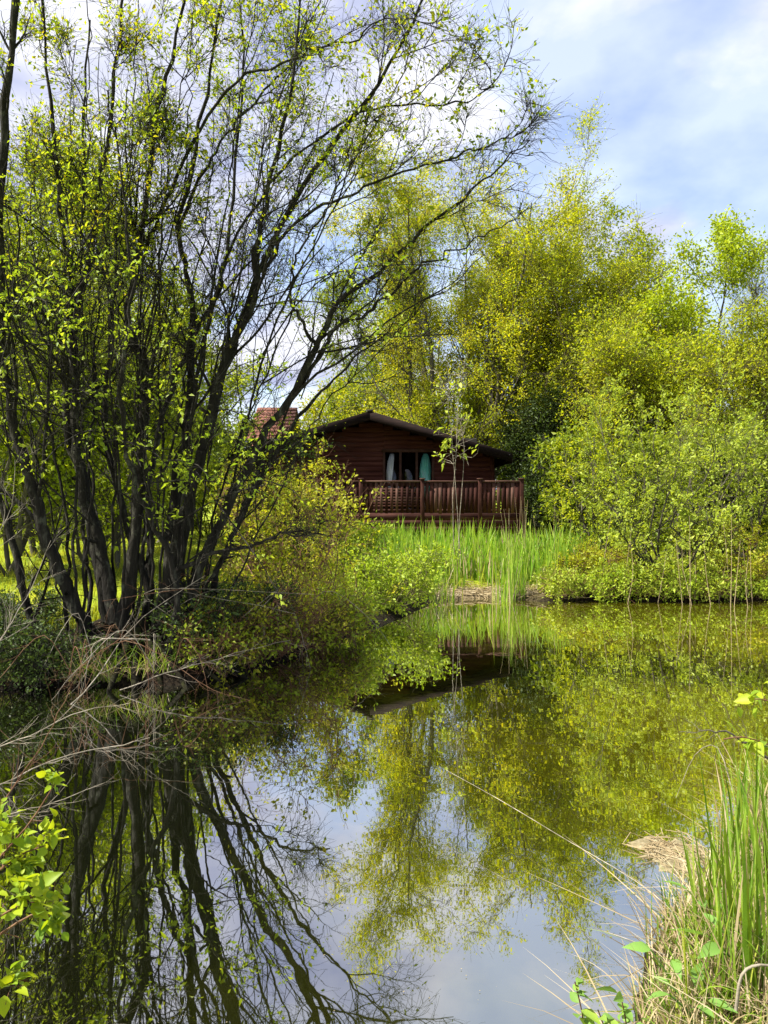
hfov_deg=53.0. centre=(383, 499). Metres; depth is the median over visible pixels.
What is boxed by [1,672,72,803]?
dead branch
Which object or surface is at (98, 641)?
dead branch
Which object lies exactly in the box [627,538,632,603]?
reed stalk
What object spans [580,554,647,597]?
bramble bush
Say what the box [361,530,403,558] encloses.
iris clump
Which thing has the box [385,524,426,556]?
iris clump
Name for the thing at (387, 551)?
iris clump
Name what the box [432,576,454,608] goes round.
reed clump
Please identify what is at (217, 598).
dead branch
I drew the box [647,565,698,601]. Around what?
bramble bush
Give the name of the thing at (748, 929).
iris clump
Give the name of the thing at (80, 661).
dead branch
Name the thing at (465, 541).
iris clump
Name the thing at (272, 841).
water
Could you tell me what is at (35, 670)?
bramble bush
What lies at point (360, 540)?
sallow bush
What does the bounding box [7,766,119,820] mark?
dead branch
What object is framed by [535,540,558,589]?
reed clump
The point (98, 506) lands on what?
hedge bush
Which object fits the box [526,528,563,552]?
iris clump
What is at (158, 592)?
dead branch
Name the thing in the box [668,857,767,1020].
grass tuft
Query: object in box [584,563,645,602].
bramble bush
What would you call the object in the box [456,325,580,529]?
sallow tree
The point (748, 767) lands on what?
grass tuft
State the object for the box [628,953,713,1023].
grass tuft
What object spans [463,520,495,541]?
iris clump
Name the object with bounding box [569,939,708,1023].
grass tuft
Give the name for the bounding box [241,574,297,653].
dead branch
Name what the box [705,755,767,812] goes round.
grass tuft
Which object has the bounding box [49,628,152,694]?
dead branch
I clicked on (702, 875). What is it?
grass tuft
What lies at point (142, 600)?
bramble bush
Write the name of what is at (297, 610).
dead branch
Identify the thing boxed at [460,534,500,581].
iris clump
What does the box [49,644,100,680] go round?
sedge tuft
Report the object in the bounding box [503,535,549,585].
iris clump
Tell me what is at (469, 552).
iris clump
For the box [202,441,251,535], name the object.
hedge bush
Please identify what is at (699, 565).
bramble bush
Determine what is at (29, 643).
dead branch
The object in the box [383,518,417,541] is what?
iris clump
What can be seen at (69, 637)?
dead branch
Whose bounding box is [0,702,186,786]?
dead branch
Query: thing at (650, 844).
floating mat
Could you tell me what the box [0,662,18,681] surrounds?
sedge tuft
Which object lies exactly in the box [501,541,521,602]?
reed clump
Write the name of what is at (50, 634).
bramble bush
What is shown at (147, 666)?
dead branch
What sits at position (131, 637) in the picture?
dead branch
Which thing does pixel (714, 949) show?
dock plant
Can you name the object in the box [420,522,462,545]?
iris clump
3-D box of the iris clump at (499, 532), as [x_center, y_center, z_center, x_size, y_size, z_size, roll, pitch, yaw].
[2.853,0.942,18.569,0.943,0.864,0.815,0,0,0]
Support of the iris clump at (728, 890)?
on the ground at (200, 677)
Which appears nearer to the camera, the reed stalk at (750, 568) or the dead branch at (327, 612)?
the dead branch at (327, 612)
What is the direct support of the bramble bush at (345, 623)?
on the ground at (200, 677)
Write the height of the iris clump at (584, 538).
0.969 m
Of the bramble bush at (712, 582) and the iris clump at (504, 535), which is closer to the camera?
the bramble bush at (712, 582)
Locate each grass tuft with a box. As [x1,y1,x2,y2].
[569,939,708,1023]
[600,879,705,964]
[625,862,767,1023]
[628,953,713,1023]
[635,843,766,965]
[636,861,721,943]
[637,849,767,1022]
[650,865,736,960]
[650,959,766,1023]
[660,739,767,798]
[665,875,734,939]
[666,853,721,907]
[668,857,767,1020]
[671,848,739,906]
[672,910,740,997]
[676,842,767,974]
[680,845,741,884]
[687,773,767,837]
[690,834,741,881]
[691,737,767,802]
[694,727,767,809]
[698,806,767,904]
[704,749,767,794]
[704,750,767,821]
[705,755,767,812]
[719,802,767,878]
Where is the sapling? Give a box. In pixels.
[424,350,484,557]
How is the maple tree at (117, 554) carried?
on the ground at (200, 677)
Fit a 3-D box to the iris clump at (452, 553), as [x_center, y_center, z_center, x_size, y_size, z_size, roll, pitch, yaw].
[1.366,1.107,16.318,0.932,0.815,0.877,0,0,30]
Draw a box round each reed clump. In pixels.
[424,577,448,603]
[431,576,468,602]
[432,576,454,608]
[490,550,513,601]
[494,544,515,599]
[499,538,521,602]
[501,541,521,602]
[507,534,528,599]
[507,544,530,593]
[508,536,529,597]
[508,551,524,598]
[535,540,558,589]
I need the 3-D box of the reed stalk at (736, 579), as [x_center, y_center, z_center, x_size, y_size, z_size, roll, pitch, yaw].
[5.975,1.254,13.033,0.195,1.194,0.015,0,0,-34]
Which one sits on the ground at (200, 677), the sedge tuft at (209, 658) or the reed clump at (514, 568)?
the sedge tuft at (209, 658)
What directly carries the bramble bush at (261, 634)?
on the ground at (200, 677)
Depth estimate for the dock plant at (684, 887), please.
2.98 m
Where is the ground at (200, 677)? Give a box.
[0,491,767,1023]
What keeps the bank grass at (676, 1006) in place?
on the ground at (200, 677)
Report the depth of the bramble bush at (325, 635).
9.05 m
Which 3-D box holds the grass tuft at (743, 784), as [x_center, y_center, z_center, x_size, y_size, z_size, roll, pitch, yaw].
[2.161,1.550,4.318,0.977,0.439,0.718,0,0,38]
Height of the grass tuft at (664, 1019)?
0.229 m
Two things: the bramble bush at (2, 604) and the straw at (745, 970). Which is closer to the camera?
the straw at (745, 970)
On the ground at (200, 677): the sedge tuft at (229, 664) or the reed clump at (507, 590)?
the sedge tuft at (229, 664)
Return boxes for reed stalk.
[448,771,683,922]
[595,928,664,954]
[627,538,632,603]
[721,505,729,601]
[730,517,731,606]
[734,539,740,606]
[750,546,752,601]
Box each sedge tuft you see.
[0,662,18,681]
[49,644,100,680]
[49,648,83,681]
[53,649,139,682]
[60,639,143,681]
[73,645,120,682]
[84,651,146,681]
[90,635,141,681]
[99,647,137,680]
[110,645,163,680]
[125,636,182,672]
[139,643,180,673]
[174,637,198,667]
[197,635,259,672]
[207,654,242,675]
[214,651,251,675]
[736,573,762,597]
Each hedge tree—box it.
[4,178,39,488]
[94,434,168,528]
[166,397,235,528]
[216,404,305,498]
[284,248,486,436]
[384,334,480,422]
[479,200,669,528]
[480,442,547,523]
[517,411,689,548]
[632,402,767,555]
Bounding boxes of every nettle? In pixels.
[570,978,600,1023]
[595,986,632,1023]
[597,1010,622,1023]
[637,1015,649,1023]
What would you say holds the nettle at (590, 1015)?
on the ground at (200, 677)
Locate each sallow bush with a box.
[234,510,404,572]
[245,565,395,644]
[311,535,464,616]
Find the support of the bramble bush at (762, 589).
on the ground at (200, 677)
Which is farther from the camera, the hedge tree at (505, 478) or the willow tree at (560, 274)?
the hedge tree at (505, 478)
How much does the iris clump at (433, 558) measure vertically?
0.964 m
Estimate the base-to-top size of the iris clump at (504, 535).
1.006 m
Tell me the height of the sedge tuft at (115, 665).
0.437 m
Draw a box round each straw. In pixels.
[676,744,735,799]
[734,963,767,1010]
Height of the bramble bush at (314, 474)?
2.827 m
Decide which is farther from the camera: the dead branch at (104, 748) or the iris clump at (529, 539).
the iris clump at (529, 539)
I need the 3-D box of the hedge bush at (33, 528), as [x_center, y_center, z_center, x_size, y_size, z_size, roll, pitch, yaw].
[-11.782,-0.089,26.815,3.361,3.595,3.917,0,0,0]
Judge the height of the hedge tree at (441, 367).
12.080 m
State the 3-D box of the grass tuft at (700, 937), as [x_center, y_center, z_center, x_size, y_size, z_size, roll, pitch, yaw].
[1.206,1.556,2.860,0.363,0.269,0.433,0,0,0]
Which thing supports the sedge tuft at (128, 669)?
on the ground at (200, 677)
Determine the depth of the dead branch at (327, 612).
8.37 m
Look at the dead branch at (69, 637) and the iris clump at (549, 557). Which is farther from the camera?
the iris clump at (549, 557)
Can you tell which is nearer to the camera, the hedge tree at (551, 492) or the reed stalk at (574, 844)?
the reed stalk at (574, 844)
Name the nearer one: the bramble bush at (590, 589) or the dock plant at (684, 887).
the dock plant at (684, 887)
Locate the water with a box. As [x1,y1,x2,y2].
[0,599,767,1023]
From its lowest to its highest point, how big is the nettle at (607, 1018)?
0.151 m
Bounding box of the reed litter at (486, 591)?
[395,580,611,598]
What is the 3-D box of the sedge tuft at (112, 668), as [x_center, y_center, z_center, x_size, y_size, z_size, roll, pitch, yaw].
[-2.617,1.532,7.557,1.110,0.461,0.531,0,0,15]
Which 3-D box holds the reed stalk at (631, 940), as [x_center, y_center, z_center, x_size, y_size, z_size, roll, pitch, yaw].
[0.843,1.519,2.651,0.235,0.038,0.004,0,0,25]
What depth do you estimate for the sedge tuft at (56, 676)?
7.46 m
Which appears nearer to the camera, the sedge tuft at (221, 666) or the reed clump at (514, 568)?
the sedge tuft at (221, 666)
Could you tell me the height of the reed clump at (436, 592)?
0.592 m
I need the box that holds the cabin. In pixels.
[227,410,524,545]
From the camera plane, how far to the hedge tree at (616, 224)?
30.97 m
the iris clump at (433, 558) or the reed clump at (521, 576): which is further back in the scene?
the iris clump at (433, 558)
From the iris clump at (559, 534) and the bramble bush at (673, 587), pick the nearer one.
the bramble bush at (673, 587)
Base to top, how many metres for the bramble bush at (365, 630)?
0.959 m
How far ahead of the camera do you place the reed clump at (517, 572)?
13.95 m
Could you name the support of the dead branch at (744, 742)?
attached to the bramble spray at (752, 743)
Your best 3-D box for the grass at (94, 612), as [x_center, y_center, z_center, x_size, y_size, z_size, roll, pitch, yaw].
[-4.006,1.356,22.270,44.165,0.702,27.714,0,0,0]
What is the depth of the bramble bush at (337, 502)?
9.69 m
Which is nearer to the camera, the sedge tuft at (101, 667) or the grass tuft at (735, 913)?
the grass tuft at (735, 913)
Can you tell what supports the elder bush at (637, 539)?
on the ground at (200, 677)
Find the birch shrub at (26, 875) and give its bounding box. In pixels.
[0,766,69,1017]
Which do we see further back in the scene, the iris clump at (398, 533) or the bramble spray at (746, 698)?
the iris clump at (398, 533)
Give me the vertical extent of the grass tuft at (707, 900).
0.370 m
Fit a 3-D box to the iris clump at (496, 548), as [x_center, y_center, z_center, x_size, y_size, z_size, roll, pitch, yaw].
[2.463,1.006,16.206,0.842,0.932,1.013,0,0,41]
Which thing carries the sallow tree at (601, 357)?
on the ground at (200, 677)
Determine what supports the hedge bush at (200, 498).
on the ground at (200, 677)
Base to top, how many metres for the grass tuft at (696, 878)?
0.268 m
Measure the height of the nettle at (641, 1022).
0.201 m
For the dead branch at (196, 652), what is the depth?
7.18 m
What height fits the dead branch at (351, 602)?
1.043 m
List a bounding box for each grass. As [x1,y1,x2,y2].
[0,524,765,633]
[502,757,767,1023]
[582,798,767,1023]
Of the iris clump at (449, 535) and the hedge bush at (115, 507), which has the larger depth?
the hedge bush at (115, 507)
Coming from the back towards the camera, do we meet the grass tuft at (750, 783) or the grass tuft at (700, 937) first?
the grass tuft at (750, 783)
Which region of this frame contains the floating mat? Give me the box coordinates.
[622,829,719,881]
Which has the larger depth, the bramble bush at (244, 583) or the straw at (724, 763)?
the bramble bush at (244, 583)
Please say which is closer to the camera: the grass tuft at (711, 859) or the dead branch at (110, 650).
the grass tuft at (711, 859)
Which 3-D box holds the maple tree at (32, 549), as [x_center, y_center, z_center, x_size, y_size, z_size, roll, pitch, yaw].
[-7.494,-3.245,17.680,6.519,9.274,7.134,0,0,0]
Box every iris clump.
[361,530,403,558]
[372,536,401,569]
[377,517,418,558]
[382,527,416,552]
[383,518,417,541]
[383,526,435,580]
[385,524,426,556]
[404,524,456,564]
[408,515,461,553]
[409,520,440,544]
[410,534,452,582]
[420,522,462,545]
[425,539,468,588]
[425,541,466,569]
[429,529,463,563]
[438,524,462,547]
[440,533,477,578]
[455,537,492,572]
[456,517,494,554]
[460,519,498,550]
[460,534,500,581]
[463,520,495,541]
[464,530,497,566]
[471,531,523,570]
[476,538,518,584]
[481,528,519,557]
[484,523,522,543]
[492,521,530,556]
[498,540,533,579]
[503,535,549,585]
[507,520,546,560]
[512,528,546,557]
[519,539,556,578]
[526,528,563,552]
[529,523,566,561]
[534,533,582,580]
[535,524,570,542]
[539,525,576,549]
[539,528,576,555]
[542,521,571,542]
[553,535,602,569]
[561,515,596,550]
[565,524,604,552]
[570,532,612,564]
[668,750,767,942]
[689,781,763,972]
[708,733,767,876]
[718,746,767,1017]
[731,736,767,899]
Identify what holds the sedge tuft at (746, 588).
on the ground at (200, 677)
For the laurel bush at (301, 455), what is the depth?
16.80 m
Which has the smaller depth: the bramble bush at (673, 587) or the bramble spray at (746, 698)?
the bramble spray at (746, 698)
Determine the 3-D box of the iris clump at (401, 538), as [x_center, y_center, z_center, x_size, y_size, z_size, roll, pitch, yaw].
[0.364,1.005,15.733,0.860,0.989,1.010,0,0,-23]
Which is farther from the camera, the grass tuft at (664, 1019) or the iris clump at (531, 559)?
the iris clump at (531, 559)
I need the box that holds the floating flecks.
[10,602,762,1022]
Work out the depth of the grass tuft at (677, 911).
3.13 m
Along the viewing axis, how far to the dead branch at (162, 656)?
7.06 m
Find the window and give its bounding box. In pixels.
[382,449,435,512]
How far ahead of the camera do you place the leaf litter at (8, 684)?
12.87 m
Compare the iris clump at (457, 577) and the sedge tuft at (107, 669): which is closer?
the sedge tuft at (107, 669)
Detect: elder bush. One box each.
[539,404,641,555]
[564,358,767,563]
[578,487,761,592]
[646,374,767,559]
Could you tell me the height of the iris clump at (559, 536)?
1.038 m
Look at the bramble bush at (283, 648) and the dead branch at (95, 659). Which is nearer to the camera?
the dead branch at (95, 659)
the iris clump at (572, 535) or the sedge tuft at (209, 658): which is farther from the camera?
the iris clump at (572, 535)
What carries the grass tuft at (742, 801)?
on the ground at (200, 677)
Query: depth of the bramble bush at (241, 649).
7.79 m
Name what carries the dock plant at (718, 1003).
on the ground at (200, 677)
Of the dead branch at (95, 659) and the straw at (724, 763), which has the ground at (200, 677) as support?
the straw at (724, 763)
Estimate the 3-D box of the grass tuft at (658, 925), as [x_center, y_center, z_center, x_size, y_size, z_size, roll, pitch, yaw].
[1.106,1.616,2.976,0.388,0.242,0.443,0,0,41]
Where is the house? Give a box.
[247,407,300,445]
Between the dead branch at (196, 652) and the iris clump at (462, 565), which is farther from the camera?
the iris clump at (462, 565)
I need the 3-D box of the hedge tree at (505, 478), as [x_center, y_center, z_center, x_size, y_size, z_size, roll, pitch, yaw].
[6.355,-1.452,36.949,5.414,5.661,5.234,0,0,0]
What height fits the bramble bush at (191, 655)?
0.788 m
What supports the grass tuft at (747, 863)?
on the ground at (200, 677)
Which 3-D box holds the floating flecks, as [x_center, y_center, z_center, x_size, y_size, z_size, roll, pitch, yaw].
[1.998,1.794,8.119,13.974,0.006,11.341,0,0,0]
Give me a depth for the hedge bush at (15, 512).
26.55 m
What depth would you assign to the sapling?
15.47 m
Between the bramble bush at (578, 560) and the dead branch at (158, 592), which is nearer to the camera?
the dead branch at (158, 592)
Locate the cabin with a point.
(397, 457)
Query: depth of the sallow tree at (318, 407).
36.07 m
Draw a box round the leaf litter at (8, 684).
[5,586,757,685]
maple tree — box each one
[0,112,179,577]
[0,114,196,557]
[0,311,258,568]
[53,264,282,544]
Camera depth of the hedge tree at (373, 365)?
34.53 m
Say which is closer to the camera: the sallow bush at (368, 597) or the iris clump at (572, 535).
the sallow bush at (368, 597)
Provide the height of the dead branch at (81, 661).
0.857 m
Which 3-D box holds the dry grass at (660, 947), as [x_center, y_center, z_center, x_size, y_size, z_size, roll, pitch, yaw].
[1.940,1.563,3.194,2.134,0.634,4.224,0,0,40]
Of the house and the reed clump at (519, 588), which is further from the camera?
the house
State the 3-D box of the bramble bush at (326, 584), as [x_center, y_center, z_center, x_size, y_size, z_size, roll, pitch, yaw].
[-1.449,1.141,8.676,2.170,1.508,2.018,0,0,15]
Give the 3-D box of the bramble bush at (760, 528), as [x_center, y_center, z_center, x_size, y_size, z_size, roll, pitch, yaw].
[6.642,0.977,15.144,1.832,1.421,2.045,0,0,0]
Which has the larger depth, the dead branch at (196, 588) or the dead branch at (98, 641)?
the dead branch at (196, 588)
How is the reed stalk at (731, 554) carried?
in the water
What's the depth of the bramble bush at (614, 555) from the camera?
14.52 m
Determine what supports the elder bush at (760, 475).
on the ground at (200, 677)
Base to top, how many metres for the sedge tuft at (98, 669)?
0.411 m
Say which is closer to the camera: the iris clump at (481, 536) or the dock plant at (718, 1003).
the dock plant at (718, 1003)
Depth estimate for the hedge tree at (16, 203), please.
25.06 m
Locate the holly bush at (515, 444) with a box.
[492,369,609,535]
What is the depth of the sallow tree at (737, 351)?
19.50 m
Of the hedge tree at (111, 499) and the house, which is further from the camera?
the house
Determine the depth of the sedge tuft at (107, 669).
7.44 m
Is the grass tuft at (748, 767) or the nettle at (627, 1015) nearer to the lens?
the nettle at (627, 1015)
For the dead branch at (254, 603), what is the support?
attached to the bramble bush at (244, 583)
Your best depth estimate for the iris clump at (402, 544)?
14.94 m
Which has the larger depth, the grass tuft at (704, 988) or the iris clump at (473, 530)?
the iris clump at (473, 530)
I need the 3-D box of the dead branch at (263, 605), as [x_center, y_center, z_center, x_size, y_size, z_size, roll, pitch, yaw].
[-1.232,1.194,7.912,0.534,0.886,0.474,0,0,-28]
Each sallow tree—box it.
[295,369,421,432]
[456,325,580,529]
[549,280,726,540]
[644,283,767,468]
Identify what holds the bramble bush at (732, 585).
on the ground at (200, 677)
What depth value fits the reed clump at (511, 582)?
13.60 m
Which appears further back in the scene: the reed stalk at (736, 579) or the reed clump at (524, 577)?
the reed clump at (524, 577)
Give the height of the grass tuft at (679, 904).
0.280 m
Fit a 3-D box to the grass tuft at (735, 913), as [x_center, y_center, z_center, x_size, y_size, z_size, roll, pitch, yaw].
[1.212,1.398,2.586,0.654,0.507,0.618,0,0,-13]
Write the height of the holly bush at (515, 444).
6.173 m
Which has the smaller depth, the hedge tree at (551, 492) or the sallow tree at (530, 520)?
the hedge tree at (551, 492)
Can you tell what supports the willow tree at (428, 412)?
on the ground at (200, 677)
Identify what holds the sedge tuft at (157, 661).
on the ground at (200, 677)
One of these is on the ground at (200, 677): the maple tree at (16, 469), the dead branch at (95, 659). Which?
the maple tree at (16, 469)
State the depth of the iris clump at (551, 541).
16.32 m
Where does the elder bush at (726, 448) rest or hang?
on the ground at (200, 677)
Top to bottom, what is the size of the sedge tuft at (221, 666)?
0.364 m
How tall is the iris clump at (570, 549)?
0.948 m
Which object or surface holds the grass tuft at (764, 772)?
on the ground at (200, 677)
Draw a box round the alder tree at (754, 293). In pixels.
[703,232,767,410]
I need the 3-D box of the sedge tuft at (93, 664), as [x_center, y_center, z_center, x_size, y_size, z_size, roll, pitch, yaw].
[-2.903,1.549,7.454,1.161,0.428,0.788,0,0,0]
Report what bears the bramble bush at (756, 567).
on the ground at (200, 677)
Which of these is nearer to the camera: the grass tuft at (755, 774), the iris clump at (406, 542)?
the grass tuft at (755, 774)
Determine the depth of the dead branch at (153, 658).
7.24 m
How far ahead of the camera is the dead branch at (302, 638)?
8.21 m
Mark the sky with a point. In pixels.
(683, 83)
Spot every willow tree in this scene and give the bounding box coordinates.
[0,0,578,692]
[318,91,657,479]
[476,190,691,528]
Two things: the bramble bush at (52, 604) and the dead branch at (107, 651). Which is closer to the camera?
the dead branch at (107, 651)
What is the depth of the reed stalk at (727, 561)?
13.74 m
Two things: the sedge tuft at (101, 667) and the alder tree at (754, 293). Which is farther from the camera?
the alder tree at (754, 293)
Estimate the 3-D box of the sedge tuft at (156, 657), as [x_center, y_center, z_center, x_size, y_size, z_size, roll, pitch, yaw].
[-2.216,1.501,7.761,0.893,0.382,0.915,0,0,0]
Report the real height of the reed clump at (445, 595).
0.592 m
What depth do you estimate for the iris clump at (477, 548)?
16.24 m
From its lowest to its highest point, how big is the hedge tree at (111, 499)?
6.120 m
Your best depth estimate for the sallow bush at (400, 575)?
11.96 m
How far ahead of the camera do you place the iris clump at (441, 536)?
17.10 m
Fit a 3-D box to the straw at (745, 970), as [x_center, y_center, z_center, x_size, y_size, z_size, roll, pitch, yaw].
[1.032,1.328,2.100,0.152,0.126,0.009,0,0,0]
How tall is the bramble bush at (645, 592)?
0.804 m
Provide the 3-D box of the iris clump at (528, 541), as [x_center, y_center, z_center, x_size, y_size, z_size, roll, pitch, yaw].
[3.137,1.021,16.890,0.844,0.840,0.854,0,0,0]
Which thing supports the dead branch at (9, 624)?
attached to the willow tree at (68, 368)
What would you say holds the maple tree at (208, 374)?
on the ground at (200, 677)
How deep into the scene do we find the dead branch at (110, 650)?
7.07 m
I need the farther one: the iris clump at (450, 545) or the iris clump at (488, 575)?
the iris clump at (450, 545)
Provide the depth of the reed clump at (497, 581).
13.82 m
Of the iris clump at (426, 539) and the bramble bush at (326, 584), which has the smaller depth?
the bramble bush at (326, 584)
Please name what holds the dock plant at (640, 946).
on the ground at (200, 677)
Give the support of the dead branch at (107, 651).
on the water
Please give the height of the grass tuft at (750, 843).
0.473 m
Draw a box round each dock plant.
[622,933,688,1000]
[647,963,738,1023]
[663,881,734,915]
[668,913,763,975]
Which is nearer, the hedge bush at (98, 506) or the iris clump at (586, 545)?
the iris clump at (586, 545)
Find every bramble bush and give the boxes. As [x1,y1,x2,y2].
[0,578,81,633]
[0,587,25,647]
[0,602,66,689]
[0,617,120,695]
[117,568,229,617]
[139,578,264,674]
[153,546,355,667]
[157,594,254,676]
[167,592,276,684]
[180,565,306,658]
[191,592,290,674]
[197,433,356,575]
[207,460,402,617]
[222,589,312,667]
[240,585,311,666]
[258,586,356,661]
[262,589,342,656]
[294,586,373,651]
[307,578,384,646]
[530,561,590,603]
[549,545,612,582]
[568,566,626,602]
[570,536,644,570]
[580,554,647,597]
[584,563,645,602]
[608,550,671,598]
[614,568,667,601]
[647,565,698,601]
[649,545,738,594]
[663,572,722,602]
[670,516,767,568]
[683,571,742,603]
[693,561,760,601]
[703,542,767,586]
[737,574,767,600]
[751,539,767,571]
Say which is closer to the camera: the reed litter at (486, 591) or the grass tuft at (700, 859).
the grass tuft at (700, 859)
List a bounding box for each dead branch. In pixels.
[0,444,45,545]
[0,525,81,640]
[0,630,73,677]
[0,670,158,749]
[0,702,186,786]
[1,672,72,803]
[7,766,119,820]
[25,599,94,694]
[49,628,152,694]
[51,614,154,700]
[63,625,101,704]
[68,634,149,694]
[70,621,129,693]
[71,554,212,703]
[74,629,109,703]
[77,627,246,699]
[105,581,201,666]
[120,625,306,692]
[131,619,169,706]
[143,634,159,694]
[144,576,297,665]
[158,590,293,657]
[173,637,222,688]
[234,578,269,650]
[238,581,288,631]
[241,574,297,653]
[276,582,312,667]
[287,577,352,647]
[296,576,318,647]
[300,575,395,657]
[681,716,767,758]
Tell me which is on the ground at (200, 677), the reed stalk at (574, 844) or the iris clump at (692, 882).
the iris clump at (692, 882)
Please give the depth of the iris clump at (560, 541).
16.07 m
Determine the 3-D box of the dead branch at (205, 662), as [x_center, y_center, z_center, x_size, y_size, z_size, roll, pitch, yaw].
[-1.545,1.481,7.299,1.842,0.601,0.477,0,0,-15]
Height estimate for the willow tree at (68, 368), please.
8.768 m
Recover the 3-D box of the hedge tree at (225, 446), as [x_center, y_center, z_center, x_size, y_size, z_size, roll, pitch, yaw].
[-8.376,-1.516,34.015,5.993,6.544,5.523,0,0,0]
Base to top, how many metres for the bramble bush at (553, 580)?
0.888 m
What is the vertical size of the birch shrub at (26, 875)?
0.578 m
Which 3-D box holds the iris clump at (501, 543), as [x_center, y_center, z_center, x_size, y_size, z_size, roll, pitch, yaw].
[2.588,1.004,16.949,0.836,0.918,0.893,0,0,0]
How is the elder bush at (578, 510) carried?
on the ground at (200, 677)
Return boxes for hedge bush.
[0,475,32,534]
[4,495,62,536]
[44,450,125,538]
[91,451,161,533]
[120,426,216,536]
[165,442,241,537]
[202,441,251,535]
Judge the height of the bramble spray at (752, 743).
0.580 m
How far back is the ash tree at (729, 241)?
22.89 m
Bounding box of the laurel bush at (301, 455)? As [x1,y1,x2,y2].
[197,414,343,559]
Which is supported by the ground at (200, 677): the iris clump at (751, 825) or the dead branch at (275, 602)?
the iris clump at (751, 825)
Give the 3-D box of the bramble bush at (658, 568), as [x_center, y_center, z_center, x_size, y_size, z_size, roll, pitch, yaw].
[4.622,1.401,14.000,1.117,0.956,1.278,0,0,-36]
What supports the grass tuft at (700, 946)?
on the ground at (200, 677)
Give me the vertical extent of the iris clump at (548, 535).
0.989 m
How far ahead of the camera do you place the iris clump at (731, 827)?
3.31 m
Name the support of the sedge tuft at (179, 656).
on the ground at (200, 677)
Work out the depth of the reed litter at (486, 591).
14.19 m
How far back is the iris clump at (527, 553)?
15.56 m
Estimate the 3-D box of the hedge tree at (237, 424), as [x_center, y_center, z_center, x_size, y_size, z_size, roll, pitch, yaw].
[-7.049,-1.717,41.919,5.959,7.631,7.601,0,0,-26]
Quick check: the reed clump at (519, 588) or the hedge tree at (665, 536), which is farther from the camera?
the hedge tree at (665, 536)
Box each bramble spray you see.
[723,721,767,756]
[734,681,767,718]
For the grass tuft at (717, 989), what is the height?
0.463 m
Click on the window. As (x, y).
(423, 463)
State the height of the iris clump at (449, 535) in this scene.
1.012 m
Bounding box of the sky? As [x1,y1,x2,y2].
[0,0,767,488]
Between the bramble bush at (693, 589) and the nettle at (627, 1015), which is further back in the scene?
the bramble bush at (693, 589)
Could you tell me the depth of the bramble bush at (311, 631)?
8.75 m
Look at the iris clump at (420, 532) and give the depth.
18.00 m
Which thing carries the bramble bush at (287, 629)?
on the ground at (200, 677)
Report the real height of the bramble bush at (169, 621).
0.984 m
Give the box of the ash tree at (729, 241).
[559,204,767,539]
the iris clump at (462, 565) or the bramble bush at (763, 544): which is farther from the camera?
the iris clump at (462, 565)
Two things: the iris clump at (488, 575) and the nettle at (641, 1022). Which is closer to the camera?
the nettle at (641, 1022)

